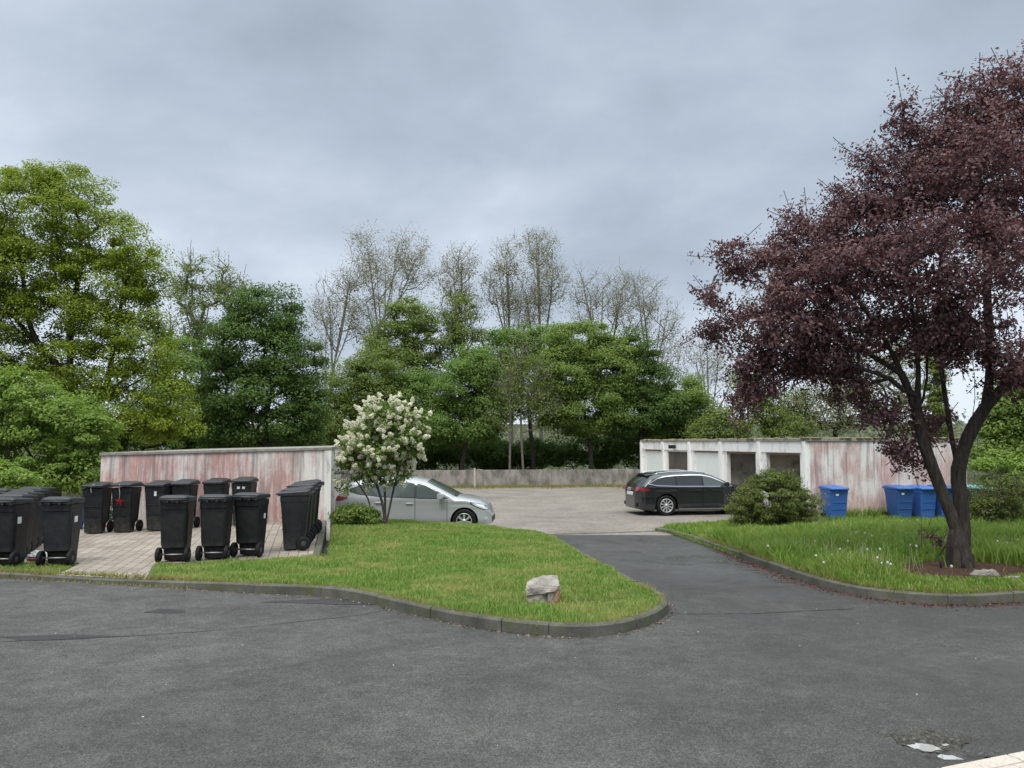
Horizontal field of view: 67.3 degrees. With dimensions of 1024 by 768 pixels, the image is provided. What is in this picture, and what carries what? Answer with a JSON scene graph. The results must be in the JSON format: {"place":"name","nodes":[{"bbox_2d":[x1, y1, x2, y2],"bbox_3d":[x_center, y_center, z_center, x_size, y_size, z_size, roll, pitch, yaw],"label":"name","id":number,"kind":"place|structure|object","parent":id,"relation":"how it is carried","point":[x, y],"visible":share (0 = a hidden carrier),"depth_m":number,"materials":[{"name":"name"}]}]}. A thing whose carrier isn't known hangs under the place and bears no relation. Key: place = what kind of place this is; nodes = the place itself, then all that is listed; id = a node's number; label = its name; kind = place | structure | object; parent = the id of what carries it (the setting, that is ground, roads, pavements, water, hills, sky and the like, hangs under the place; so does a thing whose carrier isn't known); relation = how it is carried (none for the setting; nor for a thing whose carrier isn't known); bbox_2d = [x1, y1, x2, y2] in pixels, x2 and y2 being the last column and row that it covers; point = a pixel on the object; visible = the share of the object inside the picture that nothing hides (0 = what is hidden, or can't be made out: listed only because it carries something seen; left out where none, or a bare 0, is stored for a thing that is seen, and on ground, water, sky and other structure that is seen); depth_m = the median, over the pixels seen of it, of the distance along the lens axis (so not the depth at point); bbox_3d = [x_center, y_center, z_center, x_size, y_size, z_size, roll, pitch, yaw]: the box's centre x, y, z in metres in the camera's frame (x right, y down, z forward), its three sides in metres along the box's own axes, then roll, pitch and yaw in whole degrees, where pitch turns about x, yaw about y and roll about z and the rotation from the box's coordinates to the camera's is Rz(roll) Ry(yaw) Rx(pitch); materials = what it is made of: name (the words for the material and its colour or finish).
{"place":"outdoors","nodes":[
{"label":"outdoors","id":0,"kind":"place"},
{"bbox_2d":[1,521,317,578],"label":"paved pad","id":1,"kind":"object","parent":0,"point":[106,551],"visible":0.31,"depth_m":13.54,"materials":[{"name":"concrete"}]},
{"bbox_2d":[0,497,33,566],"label":"black bin","id":2,"kind":"object","parent":1,"relation":"on","point":[15,512],"visible":0.99,"depth_m":11.74,"materials":[{"name":"plastic"}]},
{"bbox_2d":[0,494,38,558],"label":"black bin","id":3,"kind":"object","parent":1,"relation":"on","point":[30,529],"visible":0.3,"depth_m":12.78,"materials":[{"name":"plastic"}]},
{"bbox_2d":[3,491,44,553],"bbox_3d":[-8.460,2.376,13.280,0.497,1.061,0.650,0,-4,-3],"label":"black bin","id":4,"kind":"object","parent":1,"relation":"on","point":[35,525],"visible":0.21,"depth_m":13.34,"materials":[{"name":"plastic"}]},
{"bbox_2d":[11,489,49,547],"bbox_3d":[-8.755,2.425,13.930,0.497,1.064,0.651,0,-4,-4],"label":"black bin","id":5,"kind":"object","parent":1,"relation":"on","point":[40,532],"visible":0.2,"depth_m":13.96,"materials":[{"name":"plastic"}]},
{"bbox_2d":[35,496,84,566],"bbox_3d":[-7.031,2.280,12.023,0.497,1.062,0.651,1,-4,-7],"label":"black bin","id":6,"kind":"object","parent":1,"relation":"on","point":[62,516],"visible":1,"depth_m":11.81,"materials":[{"name":"plastic"}]},
{"bbox_2d":[81,482,112,532],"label":"black bin","id":7,"kind":"object","parent":1,"relation":"on","point":[96,506],"visible":0.95,"depth_m":16.00,"materials":[{"name":"plastic"}]},
{"bbox_2d":[110,481,143,531],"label":"black bin","id":8,"kind":"object","parent":1,"relation":"on","point":[125,516],"visible":1,"depth_m":16.16,"materials":[{"name":"plastic"}]},
{"bbox_2d":[143,480,173,529],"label":"black bin","id":9,"kind":"object","parent":1,"relation":"on","point":[155,490],"visible":0.68,"depth_m":16.30,"materials":[{"name":"plastic"}]},
{"bbox_2d":[154,495,196,561],"bbox_3d":[-5.392,2.308,12.385,0.497,1.061,0.651,1,-4,-8],"label":"black bin","id":10,"kind":"object","parent":1,"relation":"on","point":[176,515],"visible":0.97,"depth_m":12.18,"materials":[{"name":"plastic"}]},
{"bbox_2d":[170,479,200,527],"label":"black bin","id":11,"kind":"object","parent":1,"relation":"on","point":[190,487],"visible":0.57,"depth_m":16.62,"materials":[{"name":"plastic"}]},
{"bbox_2d":[195,494,233,560],"bbox_3d":[-4.832,2.323,12.586,0.497,1.061,0.650,0,-4,-6],"label":"black bin","id":12,"kind":"object","parent":1,"relation":"on","point":[216,510],"visible":0.96,"depth_m":12.37,"materials":[{"name":"plastic"}]},
{"bbox_2d":[202,478,230,494],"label":"black bin","id":13,"kind":"object","parent":1,"relation":"on","point":[216,486],"visible":0.48,"depth_m":16.68,"materials":[{"name":"plastic"}]},
{"bbox_2d":[230,477,258,524],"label":"black bin","id":14,"kind":"object","parent":1,"relation":"on","point":[243,484],"visible":0.47,"depth_m":16.75,"materials":[{"name":"plastic"}]},
{"bbox_2d":[230,492,270,556],"bbox_3d":[-4.395,2.352,12.977,0.497,1.062,0.651,0,-4,4],"label":"black bin","id":15,"kind":"object","parent":1,"relation":"on","point":[251,510],"visible":0.99,"depth_m":12.76,"materials":[{"name":"plastic"}]},
{"bbox_2d":[276,488,313,550],"bbox_3d":[-3.865,2.395,13.673,0.650,1.061,0.497,1,-4,-11],"label":"black bin","id":16,"kind":"object","parent":1,"relation":"on","point":[294,508],"visible":1,"depth_m":13.48,"materials":[{"name":"plastic"}]},
{"bbox_2d":[281,485,317,540],"bbox_3d":[-3.973,2.425,14.344,0.650,1.060,0.498,1,-4,-9],"label":"black bin","id":17,"kind":"object","parent":1,"relation":"on","point":[311,532],"visible":0.33,"depth_m":14.21,"materials":[{"name":"plastic"}]},
{"bbox_2d":[286,482,321,534],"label":"black bin","id":18,"kind":"object","parent":1,"relation":"on","point":[315,527],"visible":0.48,"depth_m":14.90,"materials":[{"name":"plastic"}]},
{"bbox_2d":[293,479,324,531],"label":"black bin","id":19,"kind":"object","parent":1,"relation":"on","point":[318,521],"visible":0.29,"depth_m":15.48,"materials":[{"name":"plastic"}]},
{"bbox_2d":[313,520,326,555],"bbox_3d":[-3.744,3.257,15.038,0.129,0.724,4.589,1,-4,-12],"label":"pad edging","id":20,"kind":"object","parent":1,"relation":"on","point":[320,544],"visible":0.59,"depth_m":14.64,"materials":[{"name":"concrete"}]},
{"bbox_2d":[0,565,669,627],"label":"weeds","id":21,"kind":"object","parent":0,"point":[103,573],"visible":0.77,"depth_m":9.86,"materials":[{"name":"green plant"}]},
{"bbox_2d":[147,518,659,622],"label":"lawn","id":22,"kind":"structure","parent":0,"point":[607,600],"depth_m":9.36,"materials":[{"name":"plant"}]},
{"bbox_2d":[329,502,382,524],"bbox_3d":[-3.659,3.035,17.920,1.315,0.593,0.864,0,-4,0],"label":"shrub","id":23,"kind":"object","parent":22,"relation":"on","point":[348,514],"visible":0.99,"depth_m":17.72,"materials":[{"name":"green plant"}]},
{"bbox_2d":[331,391,433,523],"bbox_3d":[-3.034,1.734,18.126,2.407,3.160,1.813,0,-4,0],"label":"lilac","id":24,"kind":"object","parent":22,"relation":"on","point":[394,432],"visible":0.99,"depth_m":17.88,"materials":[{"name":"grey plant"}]},
{"bbox_2d":[525,575,560,602],"bbox_3d":[0.352,2.404,8.713,0.404,0.440,0.345,0,-4,0],"label":"boulder","id":25,"kind":"object","parent":22,"relation":"on","point":[543,588],"visible":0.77,"depth_m":8.60,"materials":[{"name":"grey stone"}]},
{"bbox_2d":[0,535,1023,767],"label":"road","id":26,"kind":"structure","parent":0,"point":[755,685],"depth_m":5.89,"materials":[{"name":"grey asphalt"}]},
{"bbox_2d":[0,634,119,639],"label":"road stain","id":27,"kind":"object","parent":26,"relation":"on","point":[52,637],"visible":1,"depth_m":7.34,"materials":[{"name":"black asphalt"}]},
{"bbox_2d":[4,577,191,589],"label":"weeds","id":28,"kind":"object","parent":26,"relation":"on","point":[140,584],"visible":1,"depth_m":10.48,"materials":[{"name":"green plant"}]},
{"bbox_2d":[271,599,369,604],"bbox_3d":[-2.123,2.590,9.157,1.683,0.010,0.403,0,-4,0],"label":"road stain","id":29,"kind":"object","parent":26,"relation":"on","point":[333,601],"visible":0.74,"depth_m":9.15,"materials":[{"name":"grey asphalt"}]},
{"bbox_2d":[0,538,667,636],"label":"kerb","id":30,"kind":"structure","parent":26,"relation":"on","point":[554,629],"depth_m":8.45,"materials":[{"name":"concrete"}]},
{"bbox_2d":[5,578,677,638],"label":"fallen leaves","id":31,"kind":"object","parent":26,"relation":"on","point":[391,610],"visible":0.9,"depth_m":8.86,"materials":[{"name":"brown plant"}]},
{"bbox_2d":[655,527,1023,604],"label":"kerb","id":32,"kind":"structure","parent":26,"relation":"on","point":[947,598],"depth_m":9.35,"materials":[{"name":"concrete"}]},
{"bbox_2d":[713,550,1021,610],"bbox_3d":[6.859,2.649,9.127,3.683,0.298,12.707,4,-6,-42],"label":"fallen leaves","id":33,"kind":"object","parent":26,"relation":"on","point":[797,580],"visible":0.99,"depth_m":9.91,"materials":[{"name":"brown plant"}]},
{"bbox_2d":[886,729,971,752],"bbox_3d":[2.557,2.196,4.688,0.503,0.075,0.307,0,-4,0],"label":"pothole","id":34,"kind":"object","parent":26,"relation":"on","point":[920,735],"visible":0.88,"depth_m":4.74,"materials":[{"name":"grey gravel"}]},
{"bbox_2d":[942,751,1023,767],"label":"kerb","id":35,"kind":"structure","parent":26,"relation":"on","point":[1005,760],"depth_m":4.15,"materials":[{"name":"beige concrete"}]},
{"bbox_2d":[0,424,1023,508],"bbox_3d":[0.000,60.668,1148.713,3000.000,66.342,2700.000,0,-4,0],"label":"ground","id":36,"kind":"structure","parent":0,"point":[515,429],"depth_m":442.60,"materials":[{"name":"plant"}]},
{"bbox_2d":[0,457,50,488],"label":"shrub","id":37,"kind":"object","parent":36,"relation":"on","point":[28,478],"visible":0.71,"depth_m":19.24,"materials":[{"name":"green plant"}]},
{"bbox_2d":[0,361,127,496],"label":"maple sapling","id":38,"kind":"object","parent":36,"relation":"on","point":[74,462],"visible":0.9,"depth_m":22.03,"materials":[{"name":"green plant"}]},
{"bbox_2d":[0,158,209,495],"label":"maple tree","id":39,"kind":"object","parent":36,"relation":"on","point":[18,250],"visible":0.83,"depth_m":29.72,"materials":[{"name":"green plant"}]},
{"bbox_2d":[88,336,233,451],"bbox_3d":[-19.030,1.669,40.098,9.744,8.288,4.700,0,-4,0],"label":"green tree","id":40,"kind":"object","parent":36,"relation":"on","point":[123,441],"visible":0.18,"depth_m":39.39,"materials":[{"name":"green plant"}]},
{"bbox_2d":[151,240,256,430],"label":"sparse oak tree","id":41,"kind":"object","parent":36,"relation":"on","point":[220,287],"visible":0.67,"depth_m":44.05,"materials":[{"name":"green plant"}]},
{"bbox_2d":[99,446,341,539],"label":"garage","id":42,"kind":"structure","parent":36,"relation":"on","point":[274,470],"depth_m":17.58,"materials":[{"name":"white paint"}]},
{"bbox_2d":[183,281,334,448],"bbox_3d":[-11.819,0.261,36.185,6.780,10.424,6.004,0,-4,0],"label":"dark maple tree","id":43,"kind":"object","parent":36,"relation":"on","point":[304,402],"visible":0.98,"depth_m":35.27,"materials":[{"name":"green plant"}]},
{"bbox_2d":[297,262,374,405],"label":"sparse tree","id":44,"kind":"object","parent":36,"relation":"on","point":[330,328],"visible":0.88,"depth_m":56.27,"materials":[{"name":"grey plant"}]},
{"bbox_2d":[317,340,421,469],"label":"leafy tree","id":45,"kind":"object","parent":36,"relation":"on","point":[361,388],"visible":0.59,"depth_m":46.20,"materials":[{"name":"green plant"}]},
{"bbox_2d":[338,218,441,344],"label":"sparse tree","id":46,"kind":"object","parent":36,"relation":"on","point":[370,261],"visible":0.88,"depth_m":56.44,"materials":[{"name":"grey plant"}]},
{"bbox_2d":[355,294,454,469],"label":"leafy tree","id":47,"kind":"object","parent":36,"relation":"on","point":[407,348],"visible":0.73,"depth_m":50.59,"materials":[{"name":"green plant"}]},
{"bbox_2d":[365,368,463,466],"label":"leafy tree","id":48,"kind":"object","parent":36,"relation":"on","point":[420,386],"visible":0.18,"depth_m":47.12,"materials":[{"name":"green plant"}]},
{"bbox_2d":[395,435,508,469],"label":"undergrowth bush","id":49,"kind":"object","parent":36,"relation":"on","point":[447,458],"visible":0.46,"depth_m":50.04,"materials":[{"name":"green plant"}]},
{"bbox_2d":[425,286,492,469],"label":"leafy tree","id":50,"kind":"object","parent":36,"relation":"on","point":[452,325],"visible":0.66,"depth_m":52.02,"materials":[{"name":"green plant"}]},
{"bbox_2d":[427,240,491,355],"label":"sparse tree","id":51,"kind":"object","parent":36,"relation":"on","point":[458,276],"visible":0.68,"depth_m":57.51,"materials":[{"name":"grey plant"}]},
{"bbox_2d":[418,342,517,469],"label":"leafy tree","id":52,"kind":"object","parent":36,"relation":"on","point":[463,406],"visible":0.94,"depth_m":45.66,"materials":[{"name":"green plant"}]},
{"bbox_2d":[341,469,639,486],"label":"wall","id":53,"kind":"structure","parent":36,"relation":"on","point":[535,477],"depth_m":42.29,"materials":[{"name":"concrete"}]},
{"bbox_2d":[476,229,536,469],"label":"sparse tree","id":54,"kind":"object","parent":36,"relation":"on","point":[505,300],"visible":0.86,"depth_m":57.33,"materials":[{"name":"grey plant"}]},
{"bbox_2d":[469,439,545,469],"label":"undergrowth bush","id":55,"kind":"object","parent":36,"relation":"on","point":[504,464],"visible":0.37,"depth_m":51.82,"materials":[{"name":"green plant"}]},
{"bbox_2d":[474,326,542,469],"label":"young tree","id":56,"kind":"object","parent":36,"relation":"on","point":[511,373],"visible":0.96,"depth_m":44.78,"materials":[{"name":"green plant"}]},
{"bbox_2d":[472,320,579,469],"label":"leafy tree","id":57,"kind":"object","parent":36,"relation":"on","point":[502,340],"visible":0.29,"depth_m":49.48,"materials":[{"name":"green plant"}]},
{"bbox_2d":[503,225,574,469],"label":"sparse tree","id":58,"kind":"object","parent":36,"relation":"on","point":[537,292],"visible":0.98,"depth_m":56.53,"materials":[{"name":"grey plant"}]},
{"bbox_2d":[508,352,569,469],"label":"young tree","id":59,"kind":"object","parent":36,"relation":"on","point":[541,392],"visible":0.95,"depth_m":44.85,"materials":[{"name":"green plant"}]},
{"bbox_2d":[97,411,995,485],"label":"wood","id":60,"kind":"object","parent":36,"relation":"on","point":[854,435],"visible":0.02,"depth_m":90.62,"materials":[{"name":"green plant"}]},
{"bbox_2d":[511,434,635,469],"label":"undergrowth bush","id":61,"kind":"object","parent":36,"relation":"on","point":[558,455],"visible":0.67,"depth_m":51.05,"materials":[{"name":"green plant"}]},
{"bbox_2d":[523,318,647,469],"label":"leafy tree","id":62,"kind":"object","parent":36,"relation":"on","point":[577,359],"visible":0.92,"depth_m":46.03,"materials":[{"name":"green plant"}]},
{"bbox_2d":[558,256,659,469],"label":"sparse tree","id":63,"kind":"object","parent":36,"relation":"on","point":[616,314],"visible":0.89,"depth_m":57.29,"materials":[{"name":"grey plant"}]},
{"bbox_2d":[589,325,705,468],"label":"leafy tree","id":64,"kind":"object","parent":36,"relation":"on","point":[652,409],"visible":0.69,"depth_m":47.05,"materials":[{"name":"green plant"}]},
{"bbox_2d":[599,427,703,468],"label":"undergrowth bush","id":65,"kind":"object","parent":36,"relation":"on","point":[629,448],"visible":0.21,"depth_m":49.98,"materials":[{"name":"green plant"}]},
{"bbox_2d":[617,267,691,381],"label":"sparse tree","id":66,"kind":"object","parent":36,"relation":"on","point":[664,337],"visible":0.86,"depth_m":58.30,"materials":[{"name":"grey plant"}]},
{"bbox_2d":[642,372,719,439],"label":"leafy tree","id":67,"kind":"object","parent":36,"relation":"on","point":[695,390],"visible":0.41,"depth_m":48.00,"materials":[{"name":"green plant"}]},
{"bbox_2d":[673,329,741,408],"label":"sparse tree","id":68,"kind":"object","parent":36,"relation":"on","point":[707,368],"visible":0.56,"depth_m":60.15,"materials":[{"name":"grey plant"}]},
{"bbox_2d":[679,380,826,438],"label":"leafy tree","id":69,"kind":"object","parent":36,"relation":"on","point":[715,419],"visible":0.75,"depth_m":44.59,"materials":[{"name":"green plant"}]},
{"bbox_2d":[730,253,794,437],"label":"sparse tree","id":70,"kind":"object","parent":36,"relation":"on","point":[763,332],"visible":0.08,"depth_m":60.14,"materials":[{"name":"grey plant"}]},
{"bbox_2d":[724,361,822,437],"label":"leafy tree","id":71,"kind":"object","parent":36,"relation":"on","point":[784,409],"visible":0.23,"depth_m":46.73,"materials":[{"name":"green plant"}]},
{"bbox_2d":[640,437,966,511],"bbox_3d":[10.393,3.651,31.124,5.790,2.895,14.725,1,-4,-11],"label":"garage row","id":72,"kind":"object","parent":36,"relation":"on","point":[858,467],"visible":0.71,"depth_m":24.44,"materials":[{"name":"white concrete"}]},
{"bbox_2d":[646,451,661,471],"bbox_3d":[6.739,4.181,36.323,0.048,2.027,2.076,1,-4,-11],"label":"garage door","id":73,"kind":"structure","parent":72,"relation":"in","point":[653,458],"depth_m":36.45,"materials":[{"name":"white metal"}]},
{"bbox_2d":[669,451,687,470],"bbox_3d":[7.280,3.968,33.528,0.048,2.027,2.186,1,-4,-11],"label":"garage door","id":74,"kind":"structure","parent":72,"relation":"in","point":[677,460],"depth_m":33.62,"materials":[{"name":"brown metal"}]},
{"bbox_2d":[696,452,718,477],"bbox_3d":[7.811,3.751,30.675,0.048,2.027,2.186,1,-4,-11],"label":"garage door","id":75,"kind":"structure","parent":72,"relation":"in","point":[707,463],"depth_m":30.68,"materials":[{"name":"white metal"}]},
{"bbox_2d":[778,362,883,436],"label":"leafy tree","id":76,"kind":"object","parent":36,"relation":"on","point":[843,424],"visible":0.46,"depth_m":45.34,"materials":[{"name":"green plant"}]},
{"bbox_2d":[844,332,947,436],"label":"leafy tree","id":77,"kind":"object","parent":36,"relation":"on","point":[901,398],"visible":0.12,"depth_m":46.76,"materials":[{"name":"green plant"}]},
{"bbox_2d":[921,256,957,437],"bbox_3d":[22.154,-0.517,40.169,1.807,12.546,1.677,-4,-6,42],"label":"ivy tree","id":78,"kind":"object","parent":36,"relation":"on","point":[935,396],"visible":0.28,"depth_m":39.88,"materials":[{"name":"green plant"}]},
{"bbox_2d":[967,376,1023,509],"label":"broadleaf tree","id":79,"kind":"object","parent":36,"relation":"on","point":[1002,427],"visible":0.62,"depth_m":27.49,"materials":[{"name":"green plant"}]},
{"bbox_2d":[0,0,1023,423],"label":"sky","id":80,"kind":"structure","parent":0,"point":[645,133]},
{"bbox_2d":[453,486,777,534],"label":"parking lot","id":81,"kind":"structure","parent":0,"point":[587,510],"depth_m":26.66,"materials":[{"name":"beige concrete"}]},
{"bbox_2d":[335,476,494,524],"bbox_3d":[-2.691,3.321,21.560,4.382,1.484,2.235,0,-4,3],"label":"silver hatchback","id":82,"kind":"object","parent":81,"relation":"on","point":[420,498],"visible":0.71,"depth_m":20.69,"materials":[{"name":"paint"}]},
{"bbox_2d":[341,483,625,489],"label":"weeds","id":83,"kind":"object","parent":81,"relation":"on","point":[464,486],"visible":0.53,"depth_m":41.58,"materials":[{"name":"green plant"}]},
{"bbox_2d":[622,470,763,515],"bbox_3d":[6.346,3.728,26.692,4.786,1.472,2.288,1,-4,-11],"label":"black estate car","id":84,"kind":"object","parent":81,"relation":"on","point":[665,492],"visible":0.82,"depth_m":25.73,"materials":[{"name":"paint"}]},
{"bbox_2d":[659,512,1023,593],"bbox_3d":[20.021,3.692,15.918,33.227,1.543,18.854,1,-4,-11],"label":"lawn","id":85,"kind":"structure","parent":0,"point":[919,577],"depth_m":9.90,"materials":[{"name":"plant"}]},
{"bbox_2d":[653,527,745,556],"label":"weeds","id":86,"kind":"object","parent":85,"relation":"on","point":[697,541],"visible":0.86,"depth_m":16.42,"materials":[{"name":"green plant"}]},
{"bbox_2d":[719,464,822,526],"bbox_3d":[6.936,3.148,20.739,2.311,2.162,2.173,4,-6,-39],"label":"round shrub","id":87,"kind":"object","parent":85,"relation":"on","point":[786,487],"visible":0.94,"depth_m":20.39,"materials":[{"name":"green plant"}]},
{"bbox_2d":[802,487,829,521],"bbox_3d":[8.458,3.405,21.482,0.753,1.171,0.814,2,-5,-24],"label":"pale weed","id":88,"kind":"object","parent":85,"relation":"on","point":[815,509],"visible":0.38,"depth_m":21.39,"materials":[{"name":"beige plant"}]},
{"bbox_2d":[818,485,848,519],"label":"blue bin","id":89,"kind":"object","parent":85,"relation":"on","point":[836,498],"visible":0.7,"depth_m":22.79,"materials":[{"name":"plastic"}]},
{"bbox_2d":[818,505,914,517],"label":"weeds","id":90,"kind":"object","parent":85,"relation":"on","point":[851,513],"visible":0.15,"depth_m":23.57,"materials":[{"name":"green plant"}]},
{"bbox_2d":[882,485,914,517],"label":"blue bin","id":91,"kind":"object","parent":85,"relation":"on","point":[899,500],"visible":0.83,"depth_m":23.00,"materials":[{"name":"plastic"}]},
{"bbox_2d":[907,485,935,518],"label":"blue bin","id":92,"kind":"object","parent":85,"relation":"on","point":[924,501],"visible":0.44,"depth_m":23.09,"materials":[{"name":"plastic"}]},
{"bbox_2d":[902,560,1023,577],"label":"mulch bed","id":93,"kind":"object","parent":85,"relation":"on","point":[932,566],"visible":0.58,"depth_m":11.08,"materials":[{"name":"brown soil"}]},
{"bbox_2d":[678,39,1023,568],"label":"purple plum tree","id":94,"kind":"object","parent":93,"relation":"on","point":[949,323],"visible":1,"depth_m":11.38,"materials":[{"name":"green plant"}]},
{"bbox_2d":[917,514,951,567],"bbox_3d":[6.170,2.302,11.275,0.518,0.805,0.330,0,-4,0],"label":"plum sucker","id":95,"kind":"object","parent":93,"relation":"on","point":[936,538],"visible":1,"depth_m":11.24,"materials":[{"name":"brown plant"}]},
{"bbox_2d":[967,461,1023,524],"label":"twiggy shrub","id":96,"kind":"object","parent":85,"relation":"on","point":[986,509],"visible":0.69,"depth_m":16.92,"materials":[{"name":"green plant"}]},
{"bbox_2d":[967,449,1023,498],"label":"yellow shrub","id":97,"kind":"object","parent":85,"relation":"on","point":[978,464],"visible":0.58,"depth_m":21.79,"materials":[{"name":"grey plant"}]},
{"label":"lawn","id":98,"kind":"structure","parent":0,"visible":0},
{"bbox_2d":[0,561,77,574],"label":"grass","id":99,"kind":"structure","parent":98,"relation":"on","point":[61,567],"depth_m":11.66,"materials":[{"name":"green plant"}]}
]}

